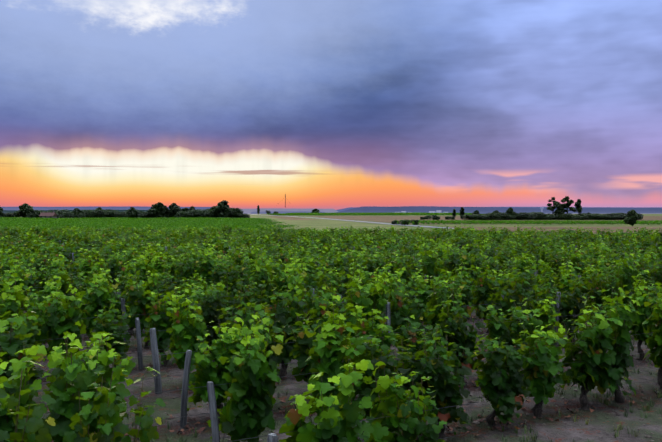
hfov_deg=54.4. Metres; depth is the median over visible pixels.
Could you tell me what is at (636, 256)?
vine
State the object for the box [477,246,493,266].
vine
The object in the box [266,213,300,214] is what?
vine rows
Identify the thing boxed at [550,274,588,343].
vine
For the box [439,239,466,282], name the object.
vine
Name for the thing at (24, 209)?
round tree
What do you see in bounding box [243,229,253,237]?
vine
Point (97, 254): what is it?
vine
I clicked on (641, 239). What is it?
vine
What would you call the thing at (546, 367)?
vine
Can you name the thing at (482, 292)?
vine
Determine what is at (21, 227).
vine rows
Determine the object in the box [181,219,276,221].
vine rows
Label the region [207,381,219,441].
stake
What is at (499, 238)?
vine
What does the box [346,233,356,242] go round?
vine
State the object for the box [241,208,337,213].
hill fields
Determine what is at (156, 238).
vine
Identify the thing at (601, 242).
vine
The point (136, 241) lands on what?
vine
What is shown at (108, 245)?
vine
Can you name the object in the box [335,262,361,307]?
vine
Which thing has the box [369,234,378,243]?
vine
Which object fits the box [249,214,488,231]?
verge grass
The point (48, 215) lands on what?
farm house
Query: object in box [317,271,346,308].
vine
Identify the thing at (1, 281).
vine
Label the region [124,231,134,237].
vine
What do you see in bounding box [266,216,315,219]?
dry grass field
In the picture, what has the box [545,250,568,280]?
vine
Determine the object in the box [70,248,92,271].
vine
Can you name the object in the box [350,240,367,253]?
vine
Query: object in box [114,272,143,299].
vine
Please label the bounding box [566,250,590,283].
vine
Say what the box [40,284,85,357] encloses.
vine
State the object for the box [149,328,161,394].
stake
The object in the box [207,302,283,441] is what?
vine
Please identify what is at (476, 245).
vine
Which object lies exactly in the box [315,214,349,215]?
vine rows
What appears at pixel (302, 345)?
vine
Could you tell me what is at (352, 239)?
vine
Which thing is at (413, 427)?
vine
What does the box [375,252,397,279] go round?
vine
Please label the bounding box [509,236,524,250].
vine
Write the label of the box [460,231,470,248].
vine
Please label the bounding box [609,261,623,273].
vine
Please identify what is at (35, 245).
vine
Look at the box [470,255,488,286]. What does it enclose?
vine
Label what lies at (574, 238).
vine
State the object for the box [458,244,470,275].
vine
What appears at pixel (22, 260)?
vine
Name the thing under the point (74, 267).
vine
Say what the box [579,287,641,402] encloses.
vine
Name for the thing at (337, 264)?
vine
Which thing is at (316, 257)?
vine
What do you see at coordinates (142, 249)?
vine
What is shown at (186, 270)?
vine
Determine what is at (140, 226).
vine rows
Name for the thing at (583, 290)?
vine
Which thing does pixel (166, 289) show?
vine
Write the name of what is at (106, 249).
vine
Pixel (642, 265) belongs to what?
vine
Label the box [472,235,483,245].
vine
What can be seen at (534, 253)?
vine
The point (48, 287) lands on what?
vine
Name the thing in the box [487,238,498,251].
vine
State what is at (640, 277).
vine
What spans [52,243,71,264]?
vine
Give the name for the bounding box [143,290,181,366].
vine
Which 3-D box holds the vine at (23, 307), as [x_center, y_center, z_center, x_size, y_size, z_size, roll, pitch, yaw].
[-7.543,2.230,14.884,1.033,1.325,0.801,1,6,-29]
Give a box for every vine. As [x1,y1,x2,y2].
[0,229,8,241]
[0,249,21,276]
[0,255,31,278]
[0,270,9,294]
[0,273,48,361]
[0,291,28,318]
[0,311,46,384]
[0,315,37,401]
[0,345,46,441]
[0,352,55,441]
[1,251,21,267]
[2,242,20,254]
[2,255,31,310]
[3,235,15,249]
[3,245,20,254]
[5,229,14,238]
[6,253,26,270]
[7,271,40,311]
[12,264,44,294]
[14,242,30,256]
[18,232,37,245]
[19,247,41,265]
[20,239,40,251]
[22,253,40,267]
[25,275,65,324]
[26,242,48,254]
[28,225,39,234]
[29,249,50,298]
[34,248,50,262]
[37,254,64,293]
[38,243,52,258]
[38,321,135,441]
[39,229,51,241]
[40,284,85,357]
[43,339,104,416]
[44,296,81,342]
[45,233,57,242]
[45,270,75,295]
[48,230,63,242]
[48,264,84,306]
[49,243,65,260]
[49,252,66,265]
[51,236,63,250]
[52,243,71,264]
[58,232,76,247]
[62,228,77,236]
[63,257,81,282]
[63,353,165,441]
[65,233,83,263]
[68,231,82,245]
[70,241,85,262]
[70,242,91,267]
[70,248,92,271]
[73,249,95,288]
[73,270,107,336]
[78,232,91,247]
[80,262,118,337]
[81,248,104,270]
[84,267,111,296]
[85,300,131,367]
[87,251,111,295]
[88,237,104,252]
[91,245,110,260]
[92,234,107,244]
[99,239,122,257]
[102,247,123,292]
[103,229,118,238]
[109,242,133,257]
[110,237,126,249]
[113,232,125,241]
[113,248,136,273]
[113,281,147,334]
[114,235,129,251]
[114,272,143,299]
[119,255,145,290]
[119,269,160,348]
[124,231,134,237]
[124,251,139,261]
[124,255,149,286]
[125,242,139,257]
[128,236,142,248]
[131,242,145,250]
[134,244,151,257]
[139,232,150,240]
[139,243,154,280]
[140,230,155,241]
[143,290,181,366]
[145,244,177,291]
[146,272,175,312]
[150,243,163,251]
[152,230,168,245]
[154,230,170,246]
[155,271,179,305]
[158,237,174,246]
[159,248,177,260]
[162,252,179,270]
[163,292,209,390]
[164,257,180,288]
[166,244,183,264]
[168,230,181,244]
[170,279,204,320]
[173,253,202,297]
[174,230,186,238]
[175,234,190,244]
[176,244,203,286]
[176,270,202,305]
[178,240,203,259]
[181,317,243,422]
[186,232,199,242]
[187,242,203,253]
[187,282,227,353]
[189,277,214,316]
[193,233,208,246]
[194,229,205,237]
[196,239,211,253]
[196,239,220,290]
[205,231,221,244]
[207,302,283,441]
[208,234,222,250]
[208,250,233,297]
[208,277,239,320]
[211,240,230,257]
[213,231,223,238]
[216,255,231,265]
[217,294,276,365]
[218,259,249,310]
[223,225,231,233]
[226,304,283,413]
[227,246,241,263]
[228,237,243,250]
[229,241,245,252]
[229,245,259,272]
[231,236,243,249]
[233,249,252,261]
[234,278,268,339]
[240,255,270,298]
[241,235,249,250]
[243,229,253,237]
[248,234,258,243]
[249,242,258,252]
[249,252,286,326]
[258,235,274,253]
[258,235,277,247]
[260,241,276,250]
[260,246,282,262]
[261,285,305,378]
[262,259,283,277]
[267,232,277,249]
[267,253,279,263]
[268,243,280,256]
[269,261,288,291]
[273,252,306,313]
[274,246,297,269]
[275,242,290,250]
[277,232,290,249]
[279,359,373,441]
[280,235,293,247]
[281,268,321,332]
[281,309,344,382]
[282,249,304,268]
[286,244,298,253]
[287,254,312,285]
[288,232,302,240]
[288,236,300,243]
[288,257,319,309]
[294,246,310,266]
[299,238,318,251]
[300,228,308,237]
[300,252,330,290]
[302,243,318,257]
[304,294,373,441]
[306,230,317,239]
[307,239,322,256]
[308,286,351,360]
[311,251,334,270]
[314,280,347,311]
[315,252,345,287]
[316,234,332,250]
[316,264,342,294]
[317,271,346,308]
[318,246,336,260]
[321,243,337,256]
[324,238,340,250]
[326,252,350,267]
[331,238,348,257]
[335,231,348,242]
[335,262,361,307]
[339,272,389,337]
[340,258,372,302]
[341,237,352,253]
[342,235,356,246]
[345,303,396,380]
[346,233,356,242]
[346,249,358,266]
[347,327,437,440]
[349,250,379,279]
[349,277,379,309]
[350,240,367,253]
[355,234,372,250]
[357,245,371,270]
[361,244,376,262]
[362,239,380,249]
[363,361,446,441]
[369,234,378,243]
[369,263,392,286]
[374,248,397,270]
[375,231,383,243]
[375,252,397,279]
[376,241,390,250]
[376,246,395,254]
[379,233,391,246]
[381,239,398,253]
[382,267,405,312]
[384,236,398,249]
[387,272,416,326]
[387,279,425,347]
[391,243,414,262]
[391,315,445,384]
[393,257,425,298]
[394,250,420,274]
[399,237,418,261]
[402,228,413,238]
[403,264,428,300]
[407,245,440,290]
[408,235,418,249]
[408,324,477,438]
[409,244,421,261]
[412,244,426,260]
[413,227,425,236]
[414,275,453,333]
[415,236,432,255]
[422,239,436,250]
[424,275,465,341]
[428,240,437,249]
[429,287,488,385]
[431,241,452,273]
[433,245,459,280]
[435,228,444,238]
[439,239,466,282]
[440,269,472,332]
[448,236,463,251]
[450,235,465,247]
[451,226,461,236]
[452,259,480,318]
[458,242,479,260]
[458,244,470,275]
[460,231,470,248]
[461,237,470,251]
[461,251,484,284]
[462,229,476,239]
[462,238,474,252]
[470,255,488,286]
[470,265,501,332]
[471,240,490,257]
[471,334,534,428]
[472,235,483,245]
[476,249,491,259]
[477,230,490,240]
[477,234,489,243]
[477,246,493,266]
[480,260,499,279]
[483,267,510,299]
[483,304,531,372]
[486,257,520,285]
[487,231,502,243]
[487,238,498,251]
[487,241,501,256]
[487,267,533,331]
[492,247,507,259]
[494,247,513,268]
[495,241,511,256]
[495,245,513,260]
[496,240,515,256]
[497,230,508,240]
[501,265,520,288]
[503,252,530,276]
[503,255,528,274]
[503,265,536,307]
[506,297,557,354]
[508,241,522,256]
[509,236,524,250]
[509,246,526,260]
[510,237,522,249]
[514,323,567,417]
[516,235,532,247]
[519,249,535,280]
[522,241,541,262]
[524,235,539,251]
[525,280,559,331]
[526,231,542,241]
[528,262,555,290]
[529,259,555,293]
[530,270,556,301]
[533,237,550,256]
[534,235,547,248]
[539,244,563,267]
[544,235,562,248]
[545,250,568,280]
[547,242,562,251]
[547,257,580,299]
[549,296,635,409]
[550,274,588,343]
[552,262,584,309]
[556,243,574,260]
[558,229,571,239]
[559,241,578,252]
[560,246,575,269]
[561,234,572,244]
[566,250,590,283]
[570,233,583,242]
[571,233,583,246]
[573,243,593,263]
[574,239,593,252]
[575,248,597,271]
[576,228,588,240]
[576,261,599,286]
[578,271,605,303]
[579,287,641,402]
[581,232,591,242]
[583,266,612,323]
[585,242,608,261]
[587,234,600,242]
[590,245,610,264]
[591,252,609,276]
[592,293,632,357]
[593,263,615,279]
[594,238,609,247]
[596,228,607,237]
[597,268,625,304]
[598,252,639,320]
[600,249,623,269]
[604,232,625,253]
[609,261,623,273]
[611,254,638,277]
[612,246,626,262]
[614,249,639,264]
[615,243,630,252]
[619,247,638,260]
[623,269,657,360]
[624,239,642,250]
[626,242,636,256]
[628,230,643,241]
[628,265,657,295]
[632,255,652,285]
[635,249,649,265]
[636,242,650,255]
[636,282,661,324]
[637,235,649,245]
[638,246,650,255]
[641,237,653,249]
[641,250,658,269]
[642,283,661,393]
[643,254,655,277]
[645,260,661,292]
[647,248,661,264]
[648,242,661,255]
[651,235,661,245]
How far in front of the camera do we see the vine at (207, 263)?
20.34 m
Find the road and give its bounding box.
[252,214,452,228]
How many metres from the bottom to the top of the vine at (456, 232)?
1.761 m
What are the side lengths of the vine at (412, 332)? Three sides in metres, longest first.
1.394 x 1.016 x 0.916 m
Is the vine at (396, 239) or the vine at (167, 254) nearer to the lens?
the vine at (167, 254)
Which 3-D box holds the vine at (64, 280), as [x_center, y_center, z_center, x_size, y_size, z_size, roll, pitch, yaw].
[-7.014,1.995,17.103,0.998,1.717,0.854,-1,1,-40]
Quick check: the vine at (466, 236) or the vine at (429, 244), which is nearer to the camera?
the vine at (429, 244)
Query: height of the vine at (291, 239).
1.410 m
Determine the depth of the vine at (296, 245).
31.89 m
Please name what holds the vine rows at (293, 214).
on the ground at (599, 427)
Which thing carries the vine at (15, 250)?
on the ground at (599, 427)
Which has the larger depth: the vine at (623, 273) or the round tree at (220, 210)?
the round tree at (220, 210)
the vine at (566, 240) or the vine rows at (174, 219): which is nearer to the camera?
the vine at (566, 240)
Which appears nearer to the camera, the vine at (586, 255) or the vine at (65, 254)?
the vine at (586, 255)
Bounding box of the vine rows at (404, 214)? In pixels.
[387,214,421,214]
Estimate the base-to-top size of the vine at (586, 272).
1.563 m
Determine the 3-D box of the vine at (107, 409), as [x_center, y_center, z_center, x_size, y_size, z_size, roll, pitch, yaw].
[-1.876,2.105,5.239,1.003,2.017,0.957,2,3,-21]
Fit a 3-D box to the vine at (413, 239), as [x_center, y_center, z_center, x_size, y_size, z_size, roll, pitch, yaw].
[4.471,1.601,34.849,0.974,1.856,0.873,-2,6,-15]
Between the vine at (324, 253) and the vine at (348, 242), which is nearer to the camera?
the vine at (324, 253)
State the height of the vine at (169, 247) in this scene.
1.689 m
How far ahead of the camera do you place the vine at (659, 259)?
27.15 m
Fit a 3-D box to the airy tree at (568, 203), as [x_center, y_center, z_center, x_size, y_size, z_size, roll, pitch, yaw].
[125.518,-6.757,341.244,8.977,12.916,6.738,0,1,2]
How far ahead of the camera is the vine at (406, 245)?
32.52 m
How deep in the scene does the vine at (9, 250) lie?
26.48 m
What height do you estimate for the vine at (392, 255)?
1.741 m
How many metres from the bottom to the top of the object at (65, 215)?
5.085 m
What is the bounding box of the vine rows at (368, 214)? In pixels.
[350,214,386,214]
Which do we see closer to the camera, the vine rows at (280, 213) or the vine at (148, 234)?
the vine at (148, 234)
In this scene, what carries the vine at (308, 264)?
on the ground at (599, 427)
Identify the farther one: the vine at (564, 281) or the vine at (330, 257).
the vine at (330, 257)
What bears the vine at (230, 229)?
on the ground at (599, 427)
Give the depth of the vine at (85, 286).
15.55 m
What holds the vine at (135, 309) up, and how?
on the ground at (599, 427)
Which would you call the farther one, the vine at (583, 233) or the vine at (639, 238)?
the vine at (583, 233)
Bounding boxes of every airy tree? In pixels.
[547,197,559,213]
[559,196,575,212]
[573,199,582,213]
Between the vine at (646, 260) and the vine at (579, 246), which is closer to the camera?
the vine at (646, 260)
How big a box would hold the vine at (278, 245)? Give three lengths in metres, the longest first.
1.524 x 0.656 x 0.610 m
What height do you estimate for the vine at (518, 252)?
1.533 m
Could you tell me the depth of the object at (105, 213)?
343.56 m
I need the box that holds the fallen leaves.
[44,317,657,441]
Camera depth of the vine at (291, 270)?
15.73 m
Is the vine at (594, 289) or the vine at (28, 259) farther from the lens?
the vine at (28, 259)
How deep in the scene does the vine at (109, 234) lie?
45.71 m
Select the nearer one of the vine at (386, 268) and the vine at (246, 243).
the vine at (386, 268)
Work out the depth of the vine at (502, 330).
11.69 m
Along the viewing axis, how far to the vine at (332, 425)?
5.98 m
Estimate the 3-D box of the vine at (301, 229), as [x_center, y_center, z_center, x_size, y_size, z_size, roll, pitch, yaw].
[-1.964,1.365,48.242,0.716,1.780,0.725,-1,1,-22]
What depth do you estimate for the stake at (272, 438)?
5.89 m
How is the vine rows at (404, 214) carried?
on the ground at (599, 427)
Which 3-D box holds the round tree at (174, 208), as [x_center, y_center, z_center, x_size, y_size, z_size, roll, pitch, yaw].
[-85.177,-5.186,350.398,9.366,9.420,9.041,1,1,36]
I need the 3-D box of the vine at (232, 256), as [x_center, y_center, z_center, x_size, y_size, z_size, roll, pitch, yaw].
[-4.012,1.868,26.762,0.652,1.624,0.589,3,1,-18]
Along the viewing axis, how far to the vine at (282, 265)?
21.39 m
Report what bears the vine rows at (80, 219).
on the ground at (599, 427)
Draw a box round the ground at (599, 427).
[0,214,661,441]
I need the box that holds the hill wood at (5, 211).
[3,209,197,212]
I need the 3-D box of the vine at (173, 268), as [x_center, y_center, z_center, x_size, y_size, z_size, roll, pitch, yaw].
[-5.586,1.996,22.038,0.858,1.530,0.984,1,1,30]
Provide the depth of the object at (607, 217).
333.55 m
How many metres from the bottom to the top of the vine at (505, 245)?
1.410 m
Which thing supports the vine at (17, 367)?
on the ground at (599, 427)
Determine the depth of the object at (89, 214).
352.19 m
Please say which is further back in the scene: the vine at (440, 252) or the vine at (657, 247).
the vine at (657, 247)
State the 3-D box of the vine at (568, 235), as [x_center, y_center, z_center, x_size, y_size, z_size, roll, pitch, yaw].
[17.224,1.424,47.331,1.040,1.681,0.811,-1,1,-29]
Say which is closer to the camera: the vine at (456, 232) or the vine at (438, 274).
the vine at (438, 274)
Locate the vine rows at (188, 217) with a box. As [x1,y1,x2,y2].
[150,217,224,218]
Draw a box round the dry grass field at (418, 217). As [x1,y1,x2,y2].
[311,216,661,219]
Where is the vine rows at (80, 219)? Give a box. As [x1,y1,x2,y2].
[34,218,123,221]
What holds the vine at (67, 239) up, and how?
on the ground at (599, 427)
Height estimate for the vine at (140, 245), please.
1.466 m
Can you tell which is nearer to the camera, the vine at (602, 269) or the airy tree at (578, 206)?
the vine at (602, 269)
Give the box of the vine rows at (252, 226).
[156,223,298,228]
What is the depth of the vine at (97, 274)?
17.43 m
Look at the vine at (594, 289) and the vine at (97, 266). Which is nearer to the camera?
the vine at (594, 289)
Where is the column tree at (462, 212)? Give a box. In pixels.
[460,207,464,219]
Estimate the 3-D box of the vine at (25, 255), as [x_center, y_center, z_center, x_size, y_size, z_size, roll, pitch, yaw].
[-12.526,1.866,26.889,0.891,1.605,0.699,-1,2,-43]
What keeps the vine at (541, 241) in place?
on the ground at (599, 427)
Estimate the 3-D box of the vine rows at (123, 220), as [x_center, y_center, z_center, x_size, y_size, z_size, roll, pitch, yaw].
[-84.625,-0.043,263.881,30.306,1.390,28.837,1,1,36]
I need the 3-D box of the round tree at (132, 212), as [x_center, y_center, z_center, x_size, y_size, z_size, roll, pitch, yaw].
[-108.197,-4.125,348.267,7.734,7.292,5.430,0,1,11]
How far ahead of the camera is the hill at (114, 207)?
8915.46 m
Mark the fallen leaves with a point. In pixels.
(283, 400)
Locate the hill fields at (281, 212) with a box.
[250,211,324,213]
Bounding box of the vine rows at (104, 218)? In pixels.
[66,217,139,218]
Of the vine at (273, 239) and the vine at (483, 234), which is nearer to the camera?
the vine at (273, 239)
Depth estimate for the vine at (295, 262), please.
21.99 m
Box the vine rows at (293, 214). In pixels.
[273,214,314,215]
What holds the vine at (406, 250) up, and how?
on the ground at (599, 427)
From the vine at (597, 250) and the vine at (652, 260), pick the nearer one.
the vine at (652, 260)
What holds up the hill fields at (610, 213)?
on the ground at (599, 427)
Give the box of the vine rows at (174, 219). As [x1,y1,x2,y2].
[141,218,221,220]
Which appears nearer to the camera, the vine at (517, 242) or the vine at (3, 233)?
the vine at (517, 242)
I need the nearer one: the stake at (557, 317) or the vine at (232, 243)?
the stake at (557, 317)
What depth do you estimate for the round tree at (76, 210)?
353.21 m
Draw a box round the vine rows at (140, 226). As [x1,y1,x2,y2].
[62,225,219,230]
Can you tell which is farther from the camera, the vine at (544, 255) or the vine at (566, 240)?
the vine at (566, 240)
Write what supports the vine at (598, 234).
on the ground at (599, 427)
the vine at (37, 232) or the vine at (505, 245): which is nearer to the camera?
the vine at (505, 245)
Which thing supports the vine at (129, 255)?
on the ground at (599, 427)
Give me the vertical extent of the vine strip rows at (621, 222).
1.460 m
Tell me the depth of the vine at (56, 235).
40.85 m
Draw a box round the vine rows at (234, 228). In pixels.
[146,227,315,233]
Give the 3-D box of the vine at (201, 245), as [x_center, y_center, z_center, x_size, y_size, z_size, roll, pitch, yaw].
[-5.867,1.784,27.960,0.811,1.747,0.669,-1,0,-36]
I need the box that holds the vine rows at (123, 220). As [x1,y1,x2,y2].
[75,219,171,221]
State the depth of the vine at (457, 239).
38.33 m
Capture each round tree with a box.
[0,207,4,216]
[14,203,32,217]
[73,208,82,217]
[92,207,101,217]
[126,207,138,217]
[147,202,169,217]
[166,203,180,217]
[212,200,237,217]
[235,208,242,217]
[506,207,515,216]
[554,203,565,214]
[623,210,640,225]
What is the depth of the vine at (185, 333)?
11.07 m
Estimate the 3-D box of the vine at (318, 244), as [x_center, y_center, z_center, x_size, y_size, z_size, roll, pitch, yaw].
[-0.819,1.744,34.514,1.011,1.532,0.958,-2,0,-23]
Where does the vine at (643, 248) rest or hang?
on the ground at (599, 427)
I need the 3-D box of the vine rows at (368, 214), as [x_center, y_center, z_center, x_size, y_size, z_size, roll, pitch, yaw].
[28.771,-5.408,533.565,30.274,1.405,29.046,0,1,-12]
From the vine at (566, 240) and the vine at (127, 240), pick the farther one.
the vine at (566, 240)
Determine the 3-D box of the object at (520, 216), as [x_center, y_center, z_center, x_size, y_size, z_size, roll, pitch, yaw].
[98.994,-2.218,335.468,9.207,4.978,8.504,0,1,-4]
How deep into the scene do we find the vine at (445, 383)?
8.69 m
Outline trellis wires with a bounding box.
[0,239,661,441]
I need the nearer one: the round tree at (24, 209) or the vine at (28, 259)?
the vine at (28, 259)
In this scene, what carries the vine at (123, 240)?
on the ground at (599, 427)
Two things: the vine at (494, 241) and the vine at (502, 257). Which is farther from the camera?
the vine at (494, 241)
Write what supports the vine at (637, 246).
on the ground at (599, 427)
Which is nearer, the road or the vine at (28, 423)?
the vine at (28, 423)
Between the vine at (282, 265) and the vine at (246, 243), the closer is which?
the vine at (282, 265)
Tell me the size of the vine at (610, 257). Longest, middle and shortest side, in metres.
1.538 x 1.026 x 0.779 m
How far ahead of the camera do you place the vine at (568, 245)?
32.35 m
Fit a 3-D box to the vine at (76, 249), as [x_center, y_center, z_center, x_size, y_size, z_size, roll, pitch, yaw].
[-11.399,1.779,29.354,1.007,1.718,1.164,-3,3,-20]
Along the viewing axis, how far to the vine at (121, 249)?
30.10 m
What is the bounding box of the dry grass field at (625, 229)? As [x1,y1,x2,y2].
[450,227,661,234]
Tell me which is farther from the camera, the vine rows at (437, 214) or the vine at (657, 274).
the vine rows at (437, 214)
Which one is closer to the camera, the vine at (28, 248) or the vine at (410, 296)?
the vine at (410, 296)
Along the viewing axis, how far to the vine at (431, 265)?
19.86 m
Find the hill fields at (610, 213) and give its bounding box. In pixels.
[532,213,661,213]
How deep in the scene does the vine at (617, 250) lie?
31.14 m
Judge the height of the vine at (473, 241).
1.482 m
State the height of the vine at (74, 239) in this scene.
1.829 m
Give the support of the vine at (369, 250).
on the ground at (599, 427)
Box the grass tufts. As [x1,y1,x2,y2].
[46,286,661,441]
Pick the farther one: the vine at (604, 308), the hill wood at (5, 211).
the hill wood at (5, 211)
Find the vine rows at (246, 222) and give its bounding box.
[173,220,285,224]
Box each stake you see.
[121,298,128,350]
[135,318,142,369]
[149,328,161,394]
[180,350,191,427]
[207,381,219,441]
[267,433,277,441]
[386,302,390,356]
[554,292,560,344]
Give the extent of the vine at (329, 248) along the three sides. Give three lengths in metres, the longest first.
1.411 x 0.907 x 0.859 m
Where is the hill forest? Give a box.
[336,206,661,213]
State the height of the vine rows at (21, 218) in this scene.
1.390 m
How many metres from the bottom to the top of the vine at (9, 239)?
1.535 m
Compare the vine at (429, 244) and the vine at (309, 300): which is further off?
the vine at (429, 244)
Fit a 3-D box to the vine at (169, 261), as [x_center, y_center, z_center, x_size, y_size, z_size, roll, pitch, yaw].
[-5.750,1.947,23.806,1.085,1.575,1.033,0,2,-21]
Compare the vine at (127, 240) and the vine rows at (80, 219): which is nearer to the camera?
the vine at (127, 240)
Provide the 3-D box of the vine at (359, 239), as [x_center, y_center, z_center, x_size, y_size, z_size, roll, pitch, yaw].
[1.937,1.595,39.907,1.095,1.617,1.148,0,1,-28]
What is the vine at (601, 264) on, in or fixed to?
on the ground at (599, 427)
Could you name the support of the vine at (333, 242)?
on the ground at (599, 427)
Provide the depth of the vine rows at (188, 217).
328.29 m
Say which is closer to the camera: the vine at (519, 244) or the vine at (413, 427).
the vine at (413, 427)
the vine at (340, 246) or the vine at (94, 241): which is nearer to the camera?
the vine at (340, 246)
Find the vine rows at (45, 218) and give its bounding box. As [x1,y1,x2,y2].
[3,218,89,219]
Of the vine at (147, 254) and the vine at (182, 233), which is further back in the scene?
the vine at (182, 233)
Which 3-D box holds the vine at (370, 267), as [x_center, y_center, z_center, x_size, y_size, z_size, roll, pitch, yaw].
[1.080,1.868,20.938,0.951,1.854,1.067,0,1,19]
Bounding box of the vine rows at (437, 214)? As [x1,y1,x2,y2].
[420,213,457,214]
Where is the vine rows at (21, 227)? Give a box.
[0,225,45,229]
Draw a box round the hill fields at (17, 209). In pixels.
[3,208,204,210]
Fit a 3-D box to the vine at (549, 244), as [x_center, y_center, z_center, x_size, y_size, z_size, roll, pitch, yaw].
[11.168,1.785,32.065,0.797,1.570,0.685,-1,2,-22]
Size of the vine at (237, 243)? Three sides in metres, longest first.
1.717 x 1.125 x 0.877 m
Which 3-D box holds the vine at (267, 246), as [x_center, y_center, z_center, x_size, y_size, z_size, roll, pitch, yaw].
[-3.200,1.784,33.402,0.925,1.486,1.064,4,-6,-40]
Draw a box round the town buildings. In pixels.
[397,210,447,212]
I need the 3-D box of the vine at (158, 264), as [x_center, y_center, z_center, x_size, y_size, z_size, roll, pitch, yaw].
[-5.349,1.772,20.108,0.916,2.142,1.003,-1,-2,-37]
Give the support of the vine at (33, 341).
on the ground at (599, 427)
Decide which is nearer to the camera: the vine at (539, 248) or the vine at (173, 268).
the vine at (173, 268)
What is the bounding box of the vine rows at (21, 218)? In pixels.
[0,217,51,218]
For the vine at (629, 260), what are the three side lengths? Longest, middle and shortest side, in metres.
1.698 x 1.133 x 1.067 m
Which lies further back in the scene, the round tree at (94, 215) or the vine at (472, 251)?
the round tree at (94, 215)
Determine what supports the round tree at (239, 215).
on the ground at (599, 427)
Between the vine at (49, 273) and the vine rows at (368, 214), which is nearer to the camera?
the vine at (49, 273)
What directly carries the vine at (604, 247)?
on the ground at (599, 427)
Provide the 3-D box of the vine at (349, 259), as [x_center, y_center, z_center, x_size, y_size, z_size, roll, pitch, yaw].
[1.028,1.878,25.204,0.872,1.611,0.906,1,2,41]
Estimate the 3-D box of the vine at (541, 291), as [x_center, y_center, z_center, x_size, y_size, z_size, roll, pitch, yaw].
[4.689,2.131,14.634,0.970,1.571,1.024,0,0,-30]
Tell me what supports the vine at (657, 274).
on the ground at (599, 427)
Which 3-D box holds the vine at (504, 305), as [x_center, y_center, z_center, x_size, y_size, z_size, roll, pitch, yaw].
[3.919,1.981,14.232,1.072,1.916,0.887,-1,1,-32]
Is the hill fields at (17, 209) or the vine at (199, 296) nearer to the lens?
the vine at (199, 296)
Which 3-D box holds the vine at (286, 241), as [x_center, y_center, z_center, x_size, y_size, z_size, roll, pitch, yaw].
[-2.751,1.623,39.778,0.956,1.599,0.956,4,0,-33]
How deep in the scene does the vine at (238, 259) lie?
23.12 m
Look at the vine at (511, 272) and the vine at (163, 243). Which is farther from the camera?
the vine at (163, 243)
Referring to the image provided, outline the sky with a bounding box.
[0,0,661,209]
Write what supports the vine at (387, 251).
on the ground at (599, 427)
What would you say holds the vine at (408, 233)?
on the ground at (599, 427)
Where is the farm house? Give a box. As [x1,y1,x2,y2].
[39,211,56,217]
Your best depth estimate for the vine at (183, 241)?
38.79 m
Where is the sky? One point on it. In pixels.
(246, 104)
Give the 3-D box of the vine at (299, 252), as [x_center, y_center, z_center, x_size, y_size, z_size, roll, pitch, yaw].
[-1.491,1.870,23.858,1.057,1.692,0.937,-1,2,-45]
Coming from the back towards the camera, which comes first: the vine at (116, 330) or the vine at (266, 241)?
the vine at (266, 241)
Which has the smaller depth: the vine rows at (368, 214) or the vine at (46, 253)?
the vine at (46, 253)
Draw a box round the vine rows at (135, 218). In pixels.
[98,218,171,219]
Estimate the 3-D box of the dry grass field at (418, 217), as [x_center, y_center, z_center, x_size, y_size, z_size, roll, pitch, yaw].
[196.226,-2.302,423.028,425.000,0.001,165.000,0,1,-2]
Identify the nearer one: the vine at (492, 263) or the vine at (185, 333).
the vine at (185, 333)
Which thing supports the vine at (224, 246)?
on the ground at (599, 427)
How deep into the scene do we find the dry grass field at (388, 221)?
319.60 m
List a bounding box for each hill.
[1,206,210,208]
[337,207,661,211]
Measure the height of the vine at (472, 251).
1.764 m
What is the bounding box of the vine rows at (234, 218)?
[192,217,270,219]
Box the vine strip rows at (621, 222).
[395,220,661,224]
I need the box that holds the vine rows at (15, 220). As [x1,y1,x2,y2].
[1,219,66,221]
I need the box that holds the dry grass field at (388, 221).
[362,220,660,223]
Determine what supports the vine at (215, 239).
on the ground at (599, 427)
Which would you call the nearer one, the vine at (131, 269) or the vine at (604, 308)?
the vine at (604, 308)

